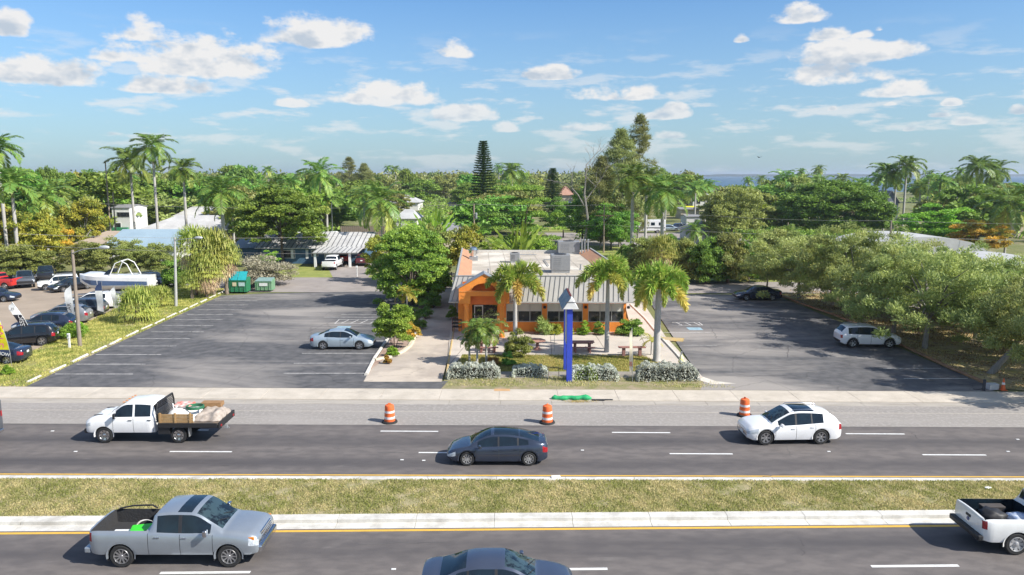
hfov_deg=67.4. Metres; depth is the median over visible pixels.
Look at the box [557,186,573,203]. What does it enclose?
red roof house
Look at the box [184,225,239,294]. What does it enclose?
palm tree
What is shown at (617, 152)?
casuarina tree
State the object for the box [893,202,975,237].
broadleaf tree
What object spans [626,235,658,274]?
hedge bush
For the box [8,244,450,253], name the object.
overhead wire
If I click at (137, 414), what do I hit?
flatbed truck
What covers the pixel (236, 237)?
wooden fence
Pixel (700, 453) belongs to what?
lane marking
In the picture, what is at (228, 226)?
broadleaf tree
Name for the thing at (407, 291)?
palm tree
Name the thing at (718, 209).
broadleaf tree
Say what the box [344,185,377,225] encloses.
palm tree
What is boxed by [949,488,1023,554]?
pickup truck
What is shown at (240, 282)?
dumpster
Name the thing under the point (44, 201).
palm tree
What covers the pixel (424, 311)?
shrub
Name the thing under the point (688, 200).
palm tree
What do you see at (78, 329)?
street lamp
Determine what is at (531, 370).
clipped hedge
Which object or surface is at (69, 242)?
broadleaf tree
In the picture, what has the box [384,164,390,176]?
palm tree
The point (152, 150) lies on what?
palm tree
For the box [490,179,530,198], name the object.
broadleaf tree
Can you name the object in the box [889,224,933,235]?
palm tree
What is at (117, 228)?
green garage door
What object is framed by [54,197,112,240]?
broadleaf tree
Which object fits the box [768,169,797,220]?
palm tree
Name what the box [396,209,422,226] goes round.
white house
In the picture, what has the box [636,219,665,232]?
motorhome
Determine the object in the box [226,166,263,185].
broadleaf tree
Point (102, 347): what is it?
wheel stop
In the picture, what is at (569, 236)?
back drive
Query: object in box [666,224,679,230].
sedan car
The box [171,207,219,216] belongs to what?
white house
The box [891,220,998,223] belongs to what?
overhead wire
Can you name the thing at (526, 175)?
broadleaf tree
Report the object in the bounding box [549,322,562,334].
shrub
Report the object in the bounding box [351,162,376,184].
casuarina tree
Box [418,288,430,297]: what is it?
shrub
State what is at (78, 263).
thicket bush
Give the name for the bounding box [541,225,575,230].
back lawn
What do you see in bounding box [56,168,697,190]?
distant woods
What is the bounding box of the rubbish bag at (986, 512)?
[977,506,1008,519]
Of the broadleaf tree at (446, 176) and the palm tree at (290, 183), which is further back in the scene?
the broadleaf tree at (446, 176)
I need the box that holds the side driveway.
[364,292,452,381]
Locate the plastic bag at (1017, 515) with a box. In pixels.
[1006,511,1023,519]
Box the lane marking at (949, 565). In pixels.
[871,564,959,566]
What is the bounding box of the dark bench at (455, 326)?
[452,318,461,331]
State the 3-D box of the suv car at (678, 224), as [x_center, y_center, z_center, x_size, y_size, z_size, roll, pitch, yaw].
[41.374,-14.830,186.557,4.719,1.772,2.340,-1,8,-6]
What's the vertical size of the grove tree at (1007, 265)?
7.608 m
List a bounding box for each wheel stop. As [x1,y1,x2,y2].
[27,375,40,381]
[49,364,65,372]
[71,353,87,361]
[91,345,106,352]
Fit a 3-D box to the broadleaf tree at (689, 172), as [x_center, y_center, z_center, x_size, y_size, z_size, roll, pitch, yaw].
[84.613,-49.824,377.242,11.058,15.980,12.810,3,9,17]
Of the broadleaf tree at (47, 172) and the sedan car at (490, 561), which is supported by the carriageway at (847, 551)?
the sedan car at (490, 561)
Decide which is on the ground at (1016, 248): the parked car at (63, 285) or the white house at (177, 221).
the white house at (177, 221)
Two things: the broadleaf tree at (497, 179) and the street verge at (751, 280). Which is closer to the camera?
the street verge at (751, 280)
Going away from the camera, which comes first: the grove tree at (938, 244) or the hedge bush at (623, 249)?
the grove tree at (938, 244)
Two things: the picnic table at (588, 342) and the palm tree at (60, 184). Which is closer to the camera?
the picnic table at (588, 342)
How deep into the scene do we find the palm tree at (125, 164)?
146.91 m
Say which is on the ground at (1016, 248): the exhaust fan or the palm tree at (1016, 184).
the palm tree at (1016, 184)
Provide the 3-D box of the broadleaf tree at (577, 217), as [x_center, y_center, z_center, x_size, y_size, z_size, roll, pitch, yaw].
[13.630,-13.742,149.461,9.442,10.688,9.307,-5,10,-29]
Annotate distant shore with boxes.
[701,174,1023,176]
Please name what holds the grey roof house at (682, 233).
on the back drive
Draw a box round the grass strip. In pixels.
[0,285,223,381]
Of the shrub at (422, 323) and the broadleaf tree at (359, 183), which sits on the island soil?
the shrub at (422, 323)
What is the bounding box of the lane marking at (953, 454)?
[922,454,984,454]
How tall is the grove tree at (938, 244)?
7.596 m
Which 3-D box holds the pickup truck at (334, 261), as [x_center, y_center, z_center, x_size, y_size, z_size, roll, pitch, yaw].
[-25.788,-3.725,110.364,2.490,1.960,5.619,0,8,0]
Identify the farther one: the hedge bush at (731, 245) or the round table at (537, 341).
the hedge bush at (731, 245)
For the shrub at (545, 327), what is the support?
on the patio
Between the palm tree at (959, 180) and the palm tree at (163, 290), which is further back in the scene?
the palm tree at (959, 180)
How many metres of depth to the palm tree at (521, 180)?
262.91 m
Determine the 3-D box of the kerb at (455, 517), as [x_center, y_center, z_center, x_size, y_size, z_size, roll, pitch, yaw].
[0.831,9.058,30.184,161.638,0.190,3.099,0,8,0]
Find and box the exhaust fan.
[469,247,477,260]
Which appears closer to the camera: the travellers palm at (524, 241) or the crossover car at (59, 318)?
the crossover car at (59, 318)
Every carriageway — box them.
[0,423,1023,477]
[0,524,1023,574]
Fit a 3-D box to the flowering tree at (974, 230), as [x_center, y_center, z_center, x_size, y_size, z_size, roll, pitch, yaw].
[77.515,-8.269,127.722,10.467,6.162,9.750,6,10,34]
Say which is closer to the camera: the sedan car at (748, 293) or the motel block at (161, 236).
the sedan car at (748, 293)
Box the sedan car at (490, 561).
[422,548,571,574]
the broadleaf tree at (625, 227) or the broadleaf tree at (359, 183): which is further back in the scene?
the broadleaf tree at (359, 183)
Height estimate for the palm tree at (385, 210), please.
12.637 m
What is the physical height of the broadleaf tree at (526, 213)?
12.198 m
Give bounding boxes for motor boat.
[80,259,155,289]
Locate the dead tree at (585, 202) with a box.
[546,137,619,249]
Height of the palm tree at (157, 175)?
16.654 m
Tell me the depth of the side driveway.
56.60 m
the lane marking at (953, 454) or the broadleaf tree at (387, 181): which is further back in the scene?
the broadleaf tree at (387, 181)
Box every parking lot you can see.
[26,291,447,388]
[652,294,993,390]
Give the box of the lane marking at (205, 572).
[159,571,250,573]
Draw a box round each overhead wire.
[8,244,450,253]
[32,230,447,237]
[97,203,464,207]
[606,224,874,236]
[608,205,890,220]
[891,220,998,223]
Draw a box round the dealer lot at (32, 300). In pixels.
[0,275,165,349]
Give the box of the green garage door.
[111,227,128,230]
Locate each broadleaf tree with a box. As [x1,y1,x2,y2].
[0,204,22,246]
[4,207,67,252]
[6,169,61,229]
[29,165,68,190]
[35,194,99,250]
[42,224,76,263]
[51,170,153,225]
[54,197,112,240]
[64,172,76,179]
[65,171,80,178]
[67,178,130,220]
[127,177,175,210]
[128,193,203,223]
[135,177,187,210]
[142,172,173,183]
[157,167,175,175]
[168,178,208,208]
[185,171,207,196]
[201,190,257,214]
[215,164,234,176]
[218,177,259,191]
[218,204,279,236]
[224,184,255,197]
[225,164,267,186]
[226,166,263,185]
[228,185,329,262]
[258,250,281,263]
[270,186,327,231]
[285,179,322,191]
[319,189,366,221]
[322,198,372,226]
[335,183,367,206]
[340,179,388,196]
[355,188,385,215]
[360,234,389,270]
[365,226,452,303]
[373,173,399,199]
[386,193,414,210]
[394,239,446,276]
[397,167,422,194]
[400,179,442,201]
[424,222,457,270]
[428,174,457,198]
[435,173,458,198]
[445,223,484,266]
[446,193,508,222]
[447,179,495,201]
[450,198,512,241]
[455,173,479,196]
[468,194,534,234]
[477,184,567,244]
[477,236,501,249]
[485,174,502,185]
[486,187,542,218]
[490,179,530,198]
[503,170,532,183]
[513,175,545,199]
[514,233,556,249]
[543,196,576,236]
[555,184,580,198]
[559,190,593,238]
[568,170,583,187]
[579,166,615,197]
[579,202,640,248]
[607,219,635,246]
[655,168,670,176]
[671,173,715,205]
[677,170,694,183]
[697,184,767,234]
[709,186,731,201]
[717,187,785,227]
[748,183,804,219]
[756,178,776,187]
[770,178,900,229]
[774,174,831,225]
[840,197,872,214]
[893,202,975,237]
[906,177,951,195]
[910,182,1006,230]
[915,188,997,230]
[926,184,973,205]
[967,183,1014,207]
[996,191,1023,216]
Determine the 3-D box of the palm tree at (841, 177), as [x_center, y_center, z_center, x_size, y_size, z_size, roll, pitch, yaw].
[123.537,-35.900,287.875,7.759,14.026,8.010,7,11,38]
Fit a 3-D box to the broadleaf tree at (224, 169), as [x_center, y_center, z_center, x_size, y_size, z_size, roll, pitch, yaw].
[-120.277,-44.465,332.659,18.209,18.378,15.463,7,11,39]
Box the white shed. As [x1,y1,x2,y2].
[681,214,700,223]
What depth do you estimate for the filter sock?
45.96 m
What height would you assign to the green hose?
0.191 m
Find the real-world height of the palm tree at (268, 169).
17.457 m
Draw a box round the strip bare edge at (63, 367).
[0,314,179,386]
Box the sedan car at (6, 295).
[0,287,21,301]
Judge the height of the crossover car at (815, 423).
1.758 m
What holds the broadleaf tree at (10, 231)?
on the ground at (1016, 248)
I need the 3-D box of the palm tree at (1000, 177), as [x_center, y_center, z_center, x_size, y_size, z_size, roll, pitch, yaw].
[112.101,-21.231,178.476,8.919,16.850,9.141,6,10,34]
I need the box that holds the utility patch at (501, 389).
[494,389,509,390]
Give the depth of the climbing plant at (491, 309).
64.23 m
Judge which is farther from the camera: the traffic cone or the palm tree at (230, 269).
the palm tree at (230, 269)
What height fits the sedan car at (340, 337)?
1.505 m
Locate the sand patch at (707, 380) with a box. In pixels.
[701,377,735,383]
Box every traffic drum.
[382,403,397,424]
[539,403,554,424]
[736,397,751,417]
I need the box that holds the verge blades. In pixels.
[0,285,223,386]
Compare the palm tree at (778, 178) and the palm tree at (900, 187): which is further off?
the palm tree at (778, 178)
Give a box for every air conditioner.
[510,252,519,262]
[550,253,569,272]
[557,240,579,253]
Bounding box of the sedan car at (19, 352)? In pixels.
[0,341,32,363]
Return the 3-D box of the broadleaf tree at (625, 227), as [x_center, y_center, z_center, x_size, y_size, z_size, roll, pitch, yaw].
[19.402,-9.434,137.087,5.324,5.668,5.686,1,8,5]
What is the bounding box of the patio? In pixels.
[447,298,701,376]
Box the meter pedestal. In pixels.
[67,333,70,347]
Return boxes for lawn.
[274,266,331,276]
[461,355,655,370]
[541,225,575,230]
[580,245,629,258]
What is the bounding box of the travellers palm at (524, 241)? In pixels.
[485,219,543,249]
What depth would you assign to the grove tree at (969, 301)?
57.07 m
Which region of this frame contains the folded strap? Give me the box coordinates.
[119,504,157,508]
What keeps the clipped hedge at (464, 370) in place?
on the front verge at (624, 384)
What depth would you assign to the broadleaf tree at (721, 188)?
229.18 m
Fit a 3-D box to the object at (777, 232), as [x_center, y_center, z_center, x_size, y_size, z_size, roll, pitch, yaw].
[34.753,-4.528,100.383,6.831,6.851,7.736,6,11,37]
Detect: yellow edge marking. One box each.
[0,473,1023,476]
[0,525,959,533]
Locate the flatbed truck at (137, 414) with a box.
[84,392,234,442]
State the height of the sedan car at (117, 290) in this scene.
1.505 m
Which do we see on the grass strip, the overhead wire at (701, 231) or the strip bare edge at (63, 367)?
the strip bare edge at (63, 367)
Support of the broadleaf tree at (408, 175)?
on the ground at (1016, 248)
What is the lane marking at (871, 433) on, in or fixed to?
on the carriageway at (263, 448)
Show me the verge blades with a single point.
(78, 351)
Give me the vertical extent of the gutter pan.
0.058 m
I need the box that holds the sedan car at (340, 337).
[310,328,375,349]
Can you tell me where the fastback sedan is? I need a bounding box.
[447,426,547,465]
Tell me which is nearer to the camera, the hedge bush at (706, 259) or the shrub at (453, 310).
the shrub at (453, 310)
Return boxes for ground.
[0,190,1023,528]
[784,295,1023,389]
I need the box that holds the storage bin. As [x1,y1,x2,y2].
[130,523,151,530]
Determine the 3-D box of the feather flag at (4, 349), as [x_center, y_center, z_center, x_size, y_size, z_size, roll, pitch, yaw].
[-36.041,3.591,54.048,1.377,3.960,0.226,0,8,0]
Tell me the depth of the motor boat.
81.98 m
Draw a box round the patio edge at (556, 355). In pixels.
[445,311,702,378]
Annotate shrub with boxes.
[59,323,89,337]
[75,319,88,328]
[160,259,191,286]
[228,253,298,284]
[372,302,415,346]
[382,355,391,362]
[385,346,399,355]
[403,321,421,337]
[407,306,417,319]
[409,313,427,327]
[415,300,433,316]
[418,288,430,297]
[425,292,440,307]
[445,305,457,318]
[487,357,499,364]
[502,351,516,365]
[503,327,534,356]
[534,315,553,334]
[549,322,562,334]
[576,320,591,334]
[592,321,604,334]
[614,318,644,335]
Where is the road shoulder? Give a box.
[1,403,1023,426]
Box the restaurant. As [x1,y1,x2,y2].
[449,248,634,337]
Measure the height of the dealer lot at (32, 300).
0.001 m
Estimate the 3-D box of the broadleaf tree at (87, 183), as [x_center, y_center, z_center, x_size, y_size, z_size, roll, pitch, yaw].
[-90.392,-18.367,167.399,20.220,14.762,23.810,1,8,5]
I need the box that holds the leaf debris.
[564,400,597,402]
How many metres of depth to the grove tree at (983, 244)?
70.14 m
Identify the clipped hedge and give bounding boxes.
[446,360,500,379]
[511,362,547,377]
[572,362,619,381]
[634,359,699,382]
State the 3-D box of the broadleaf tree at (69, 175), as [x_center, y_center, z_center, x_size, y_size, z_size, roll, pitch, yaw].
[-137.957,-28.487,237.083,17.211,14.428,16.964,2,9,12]
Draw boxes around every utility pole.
[105,162,110,230]
[112,192,115,230]
[473,204,476,238]
[595,205,613,252]
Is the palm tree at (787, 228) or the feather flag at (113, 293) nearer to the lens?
the feather flag at (113, 293)
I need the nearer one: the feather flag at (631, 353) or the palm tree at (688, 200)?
the feather flag at (631, 353)
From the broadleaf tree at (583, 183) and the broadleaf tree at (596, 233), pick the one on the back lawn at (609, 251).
the broadleaf tree at (596, 233)
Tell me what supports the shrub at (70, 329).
on the grass strip
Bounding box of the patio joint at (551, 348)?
[449,336,645,364]
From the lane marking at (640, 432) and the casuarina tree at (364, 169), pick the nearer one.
the lane marking at (640, 432)
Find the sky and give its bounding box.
[0,0,1023,174]
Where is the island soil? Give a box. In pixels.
[371,297,427,367]
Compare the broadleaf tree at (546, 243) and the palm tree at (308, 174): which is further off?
the palm tree at (308, 174)
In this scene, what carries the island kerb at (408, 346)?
on the parking lot at (267, 344)
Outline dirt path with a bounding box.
[450,371,634,377]
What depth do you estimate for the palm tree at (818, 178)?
237.36 m
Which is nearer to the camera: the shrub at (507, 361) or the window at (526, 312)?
the shrub at (507, 361)
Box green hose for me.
[185,403,203,409]
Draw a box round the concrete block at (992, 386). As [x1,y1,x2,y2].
[986,382,998,389]
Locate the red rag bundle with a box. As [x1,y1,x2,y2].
[174,401,195,406]
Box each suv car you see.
[4,321,60,345]
[37,273,77,290]
[73,296,108,316]
[138,270,169,285]
[339,253,348,262]
[355,253,367,265]
[673,223,685,226]
[833,322,900,347]
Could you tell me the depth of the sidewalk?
47.11 m
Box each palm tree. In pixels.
[0,133,24,260]
[0,168,49,245]
[4,193,28,214]
[14,184,73,249]
[40,179,75,202]
[97,169,114,179]
[99,146,152,228]
[125,133,178,228]
[145,284,156,296]
[146,166,162,177]
[150,284,173,306]
[159,157,202,228]
[169,223,211,294]
[177,268,203,298]
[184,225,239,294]
[184,249,226,297]
[187,175,249,236]
[210,239,242,294]
[211,190,247,244]
[262,166,275,179]
[263,180,294,227]
[264,173,287,188]
[276,173,304,189]
[291,157,346,220]
[301,169,314,179]
[316,188,343,231]
[344,180,413,240]
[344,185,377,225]
[373,174,384,185]
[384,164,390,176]
[389,165,402,181]
[395,285,421,304]
[457,333,475,360]
[459,318,494,363]
[467,318,507,361]
[484,259,546,337]
[493,163,504,178]
[495,162,525,185]
[516,176,529,184]
[574,252,634,351]
[609,163,660,247]
[631,257,690,361]
[634,174,692,234]
[636,166,665,237]
[639,333,662,354]
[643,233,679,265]
[658,187,677,219]
[680,220,709,242]
[681,187,698,205]
[682,180,707,213]
[696,179,721,221]
[741,176,756,186]
[754,175,767,182]
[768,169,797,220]
[780,224,804,237]
[794,168,805,174]
[811,165,827,174]
[812,174,834,182]
[831,173,852,181]
[851,177,873,185]
[866,172,884,185]
[867,162,905,230]
[876,170,908,228]
[886,155,927,225]
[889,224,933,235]
[903,178,933,207]
[919,170,957,197]
[920,169,939,198]
[949,175,974,198]
[951,167,965,177]
[957,155,1001,195]
[972,180,1023,252]
[979,160,1018,191]
[1002,182,1023,195]
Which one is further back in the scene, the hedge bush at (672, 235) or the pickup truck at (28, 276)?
the hedge bush at (672, 235)
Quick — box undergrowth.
[0,195,1023,240]
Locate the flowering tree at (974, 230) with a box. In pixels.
[945,219,1015,248]
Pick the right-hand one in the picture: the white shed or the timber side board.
the white shed
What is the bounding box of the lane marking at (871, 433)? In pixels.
[846,433,896,433]
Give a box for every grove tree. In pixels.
[721,224,855,298]
[737,246,787,285]
[781,219,912,314]
[787,233,870,304]
[824,238,947,332]
[827,231,1016,348]
[855,238,967,284]
[890,240,1022,314]
[928,249,1023,338]
[951,271,1023,342]
[967,273,1023,373]
[980,282,1023,363]
[1000,257,1023,276]
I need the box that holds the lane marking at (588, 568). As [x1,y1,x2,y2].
[570,568,607,569]
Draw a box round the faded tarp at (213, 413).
[194,406,230,420]
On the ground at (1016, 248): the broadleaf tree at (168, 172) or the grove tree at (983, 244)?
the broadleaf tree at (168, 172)
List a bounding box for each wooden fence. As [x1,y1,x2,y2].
[230,236,258,243]
[341,226,389,236]
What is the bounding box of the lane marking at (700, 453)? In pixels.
[670,453,731,453]
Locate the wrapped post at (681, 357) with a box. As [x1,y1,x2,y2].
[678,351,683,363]
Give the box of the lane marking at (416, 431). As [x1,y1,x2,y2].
[395,431,437,431]
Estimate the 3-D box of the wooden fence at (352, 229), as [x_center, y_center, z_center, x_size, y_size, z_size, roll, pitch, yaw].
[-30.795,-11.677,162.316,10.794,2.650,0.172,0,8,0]
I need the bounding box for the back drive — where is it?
[545,233,751,244]
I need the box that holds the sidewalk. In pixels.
[0,387,1023,402]
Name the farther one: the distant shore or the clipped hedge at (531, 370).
the distant shore
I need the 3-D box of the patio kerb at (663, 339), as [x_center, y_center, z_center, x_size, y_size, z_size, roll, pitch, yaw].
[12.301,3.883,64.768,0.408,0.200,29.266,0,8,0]
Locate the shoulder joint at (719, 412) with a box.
[420,411,1023,413]
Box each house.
[73,231,119,258]
[110,204,147,228]
[140,215,235,238]
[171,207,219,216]
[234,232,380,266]
[390,195,423,210]
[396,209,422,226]
[444,223,471,246]
[447,196,463,207]
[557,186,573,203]
[677,221,724,242]
[688,200,708,205]
[869,190,899,219]
[992,209,1023,236]
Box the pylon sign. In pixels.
[558,288,577,381]
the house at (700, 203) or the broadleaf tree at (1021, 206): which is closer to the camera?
the broadleaf tree at (1021, 206)
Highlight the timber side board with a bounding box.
[158,413,193,422]
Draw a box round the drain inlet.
[591,399,612,400]
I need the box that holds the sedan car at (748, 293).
[733,285,781,300]
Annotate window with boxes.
[117,212,129,216]
[284,250,294,257]
[506,303,541,321]
[547,303,582,321]
[588,304,623,321]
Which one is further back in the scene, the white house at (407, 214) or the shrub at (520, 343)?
the white house at (407, 214)
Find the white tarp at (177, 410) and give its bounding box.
[168,407,202,419]
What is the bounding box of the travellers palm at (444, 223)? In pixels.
[404,206,455,234]
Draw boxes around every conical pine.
[469,141,496,198]
[539,168,563,221]
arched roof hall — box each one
[836,231,986,253]
[959,251,1023,266]
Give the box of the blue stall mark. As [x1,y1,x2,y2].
[686,327,702,329]
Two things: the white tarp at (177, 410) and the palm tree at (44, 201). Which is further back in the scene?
the palm tree at (44, 201)
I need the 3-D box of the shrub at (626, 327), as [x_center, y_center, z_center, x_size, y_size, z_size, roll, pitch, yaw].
[9.821,3.246,64.309,2.669,1.510,2.181,0,8,0]
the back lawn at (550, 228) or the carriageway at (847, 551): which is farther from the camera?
the back lawn at (550, 228)
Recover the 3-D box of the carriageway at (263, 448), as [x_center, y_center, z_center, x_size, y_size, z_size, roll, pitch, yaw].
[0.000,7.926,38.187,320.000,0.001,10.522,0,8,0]
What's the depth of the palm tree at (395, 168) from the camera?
328.01 m
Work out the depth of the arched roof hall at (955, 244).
108.29 m
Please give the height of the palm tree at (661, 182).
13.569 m
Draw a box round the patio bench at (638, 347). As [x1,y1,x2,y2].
[618,346,645,355]
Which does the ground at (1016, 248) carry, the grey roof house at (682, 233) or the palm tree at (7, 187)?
the palm tree at (7, 187)
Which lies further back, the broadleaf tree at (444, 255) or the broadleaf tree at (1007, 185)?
the broadleaf tree at (1007, 185)
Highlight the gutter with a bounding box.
[0,518,956,530]
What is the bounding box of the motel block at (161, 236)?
[107,229,204,260]
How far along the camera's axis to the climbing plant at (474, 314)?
64.23 m
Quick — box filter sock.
[551,394,591,400]
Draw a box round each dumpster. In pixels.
[228,271,250,292]
[254,277,274,290]
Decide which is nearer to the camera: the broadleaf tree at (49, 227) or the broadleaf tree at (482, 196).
the broadleaf tree at (49, 227)
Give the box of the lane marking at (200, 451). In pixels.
[170,451,231,451]
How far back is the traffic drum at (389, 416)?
41.69 m
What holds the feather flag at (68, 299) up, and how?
on the dealer lot at (32, 300)
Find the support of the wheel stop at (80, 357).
on the strip bare edge at (63, 367)
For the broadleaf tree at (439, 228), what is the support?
on the ground at (1016, 248)
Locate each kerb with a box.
[0,475,1023,480]
[0,510,954,524]
[364,338,388,374]
[374,298,429,360]
[445,303,455,377]
[629,304,700,380]
[661,337,683,341]
[782,295,1000,386]
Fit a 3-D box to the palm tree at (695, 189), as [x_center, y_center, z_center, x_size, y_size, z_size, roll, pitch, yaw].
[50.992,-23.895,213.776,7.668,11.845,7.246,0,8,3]
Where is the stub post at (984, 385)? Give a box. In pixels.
[982,379,985,390]
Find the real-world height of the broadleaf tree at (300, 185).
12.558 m
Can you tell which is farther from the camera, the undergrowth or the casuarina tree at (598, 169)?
the undergrowth
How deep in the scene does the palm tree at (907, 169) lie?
169.29 m
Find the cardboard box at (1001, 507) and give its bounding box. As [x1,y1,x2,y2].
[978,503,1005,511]
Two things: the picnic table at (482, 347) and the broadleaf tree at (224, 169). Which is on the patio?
the picnic table at (482, 347)
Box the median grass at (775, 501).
[0,477,1023,515]
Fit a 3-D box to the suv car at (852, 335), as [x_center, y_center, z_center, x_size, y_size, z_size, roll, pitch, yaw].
[27.969,3.687,60.494,4.669,1.772,2.340,0,8,3]
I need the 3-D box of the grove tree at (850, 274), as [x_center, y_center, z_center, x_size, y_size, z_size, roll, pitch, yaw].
[32.084,-0.033,64.891,10.493,8.169,11.441,3,9,21]
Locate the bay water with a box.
[703,177,1023,191]
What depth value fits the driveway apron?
106.96 m
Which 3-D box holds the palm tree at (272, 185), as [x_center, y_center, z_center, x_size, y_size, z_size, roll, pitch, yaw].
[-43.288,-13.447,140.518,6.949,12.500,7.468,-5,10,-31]
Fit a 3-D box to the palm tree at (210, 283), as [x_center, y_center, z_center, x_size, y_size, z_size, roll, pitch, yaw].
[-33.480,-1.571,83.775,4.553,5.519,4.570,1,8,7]
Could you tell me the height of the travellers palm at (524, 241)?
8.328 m
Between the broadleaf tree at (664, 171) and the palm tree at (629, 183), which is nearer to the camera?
the palm tree at (629, 183)
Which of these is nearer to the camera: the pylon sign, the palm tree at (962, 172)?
the pylon sign
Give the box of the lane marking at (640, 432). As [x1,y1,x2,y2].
[612,432,669,432]
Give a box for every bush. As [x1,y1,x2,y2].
[0,243,40,274]
[20,250,64,273]
[56,240,99,272]
[78,235,139,272]
[110,284,160,322]
[111,238,166,272]
[136,242,181,272]
[616,243,647,269]
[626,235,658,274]
[648,233,686,259]
[666,236,703,281]
[684,235,733,282]
[704,232,753,282]
[736,238,767,281]
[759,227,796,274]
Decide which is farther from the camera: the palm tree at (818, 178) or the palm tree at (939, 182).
the palm tree at (818, 178)
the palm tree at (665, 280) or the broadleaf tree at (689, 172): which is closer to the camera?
the palm tree at (665, 280)
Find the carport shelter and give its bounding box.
[675,207,698,218]
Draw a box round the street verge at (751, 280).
[686,278,802,281]
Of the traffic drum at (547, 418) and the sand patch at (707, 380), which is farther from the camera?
the sand patch at (707, 380)
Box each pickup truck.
[0,272,21,288]
[12,269,36,287]
[34,265,56,281]
[84,495,276,566]
[321,254,342,269]
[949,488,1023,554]
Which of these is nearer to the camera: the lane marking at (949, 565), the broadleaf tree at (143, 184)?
the lane marking at (949, 565)
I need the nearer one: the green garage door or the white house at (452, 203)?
the green garage door
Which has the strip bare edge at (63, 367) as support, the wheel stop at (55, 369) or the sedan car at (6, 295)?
the wheel stop at (55, 369)
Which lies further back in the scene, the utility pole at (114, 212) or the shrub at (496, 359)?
the utility pole at (114, 212)
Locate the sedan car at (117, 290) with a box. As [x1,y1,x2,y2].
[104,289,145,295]
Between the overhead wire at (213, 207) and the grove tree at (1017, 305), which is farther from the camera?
the overhead wire at (213, 207)
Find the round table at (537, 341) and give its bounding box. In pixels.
[529,338,545,350]
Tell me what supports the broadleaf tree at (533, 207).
on the ground at (1016, 248)
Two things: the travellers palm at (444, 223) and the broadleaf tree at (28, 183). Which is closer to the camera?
the travellers palm at (444, 223)
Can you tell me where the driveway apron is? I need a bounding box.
[328,263,371,276]
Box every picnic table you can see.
[480,340,498,352]
[572,340,594,352]
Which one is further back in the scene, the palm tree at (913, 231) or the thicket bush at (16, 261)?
the palm tree at (913, 231)
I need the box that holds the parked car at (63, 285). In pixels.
[47,277,89,291]
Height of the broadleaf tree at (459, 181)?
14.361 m
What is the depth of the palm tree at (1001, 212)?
126.75 m
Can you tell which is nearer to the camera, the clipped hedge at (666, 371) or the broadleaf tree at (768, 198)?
the clipped hedge at (666, 371)
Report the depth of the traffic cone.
47.94 m
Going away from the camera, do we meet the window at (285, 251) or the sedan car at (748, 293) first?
the sedan car at (748, 293)
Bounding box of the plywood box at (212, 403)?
[201,400,223,408]
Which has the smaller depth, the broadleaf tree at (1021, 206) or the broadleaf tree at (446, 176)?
the broadleaf tree at (1021, 206)
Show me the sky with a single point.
(844, 86)
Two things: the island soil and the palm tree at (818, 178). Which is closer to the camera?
the island soil
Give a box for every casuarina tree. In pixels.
[338,156,360,184]
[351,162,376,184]
[580,154,619,247]
[593,126,645,246]
[620,112,657,244]
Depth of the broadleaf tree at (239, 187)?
188.22 m
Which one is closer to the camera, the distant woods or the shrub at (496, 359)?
the shrub at (496, 359)
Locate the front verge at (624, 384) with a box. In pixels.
[441,356,734,389]
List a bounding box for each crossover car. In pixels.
[11,310,75,328]
[30,304,92,320]
[64,290,120,306]
[737,402,841,444]
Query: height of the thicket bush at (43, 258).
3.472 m
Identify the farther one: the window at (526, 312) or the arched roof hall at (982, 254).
the arched roof hall at (982, 254)
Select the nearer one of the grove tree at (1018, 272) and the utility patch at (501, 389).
the utility patch at (501, 389)
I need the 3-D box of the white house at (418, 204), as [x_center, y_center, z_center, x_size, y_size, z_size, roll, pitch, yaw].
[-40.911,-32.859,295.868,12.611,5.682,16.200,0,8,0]
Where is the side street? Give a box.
[170,277,857,293]
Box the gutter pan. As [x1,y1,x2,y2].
[0,398,1023,406]
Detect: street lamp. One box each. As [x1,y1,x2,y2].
[71,245,109,345]
[174,236,202,306]
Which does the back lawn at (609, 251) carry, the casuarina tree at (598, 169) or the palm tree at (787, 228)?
the casuarina tree at (598, 169)
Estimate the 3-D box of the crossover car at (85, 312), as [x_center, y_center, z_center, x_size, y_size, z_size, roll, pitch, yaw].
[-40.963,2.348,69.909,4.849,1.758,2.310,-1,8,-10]
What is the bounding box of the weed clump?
[0,364,15,373]
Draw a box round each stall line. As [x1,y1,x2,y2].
[96,354,160,354]
[131,319,210,370]
[137,338,189,338]
[175,319,222,319]
[187,314,232,314]
[340,319,374,319]
[663,332,709,332]
[904,378,967,378]
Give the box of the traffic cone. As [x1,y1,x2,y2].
[999,378,1007,390]
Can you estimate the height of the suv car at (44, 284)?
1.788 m
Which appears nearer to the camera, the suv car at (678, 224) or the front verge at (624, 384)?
the front verge at (624, 384)
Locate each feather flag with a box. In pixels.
[0,322,11,365]
[8,302,27,325]
[64,285,74,314]
[95,281,103,311]
[110,287,117,307]
[629,329,632,381]
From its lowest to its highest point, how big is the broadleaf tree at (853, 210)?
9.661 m

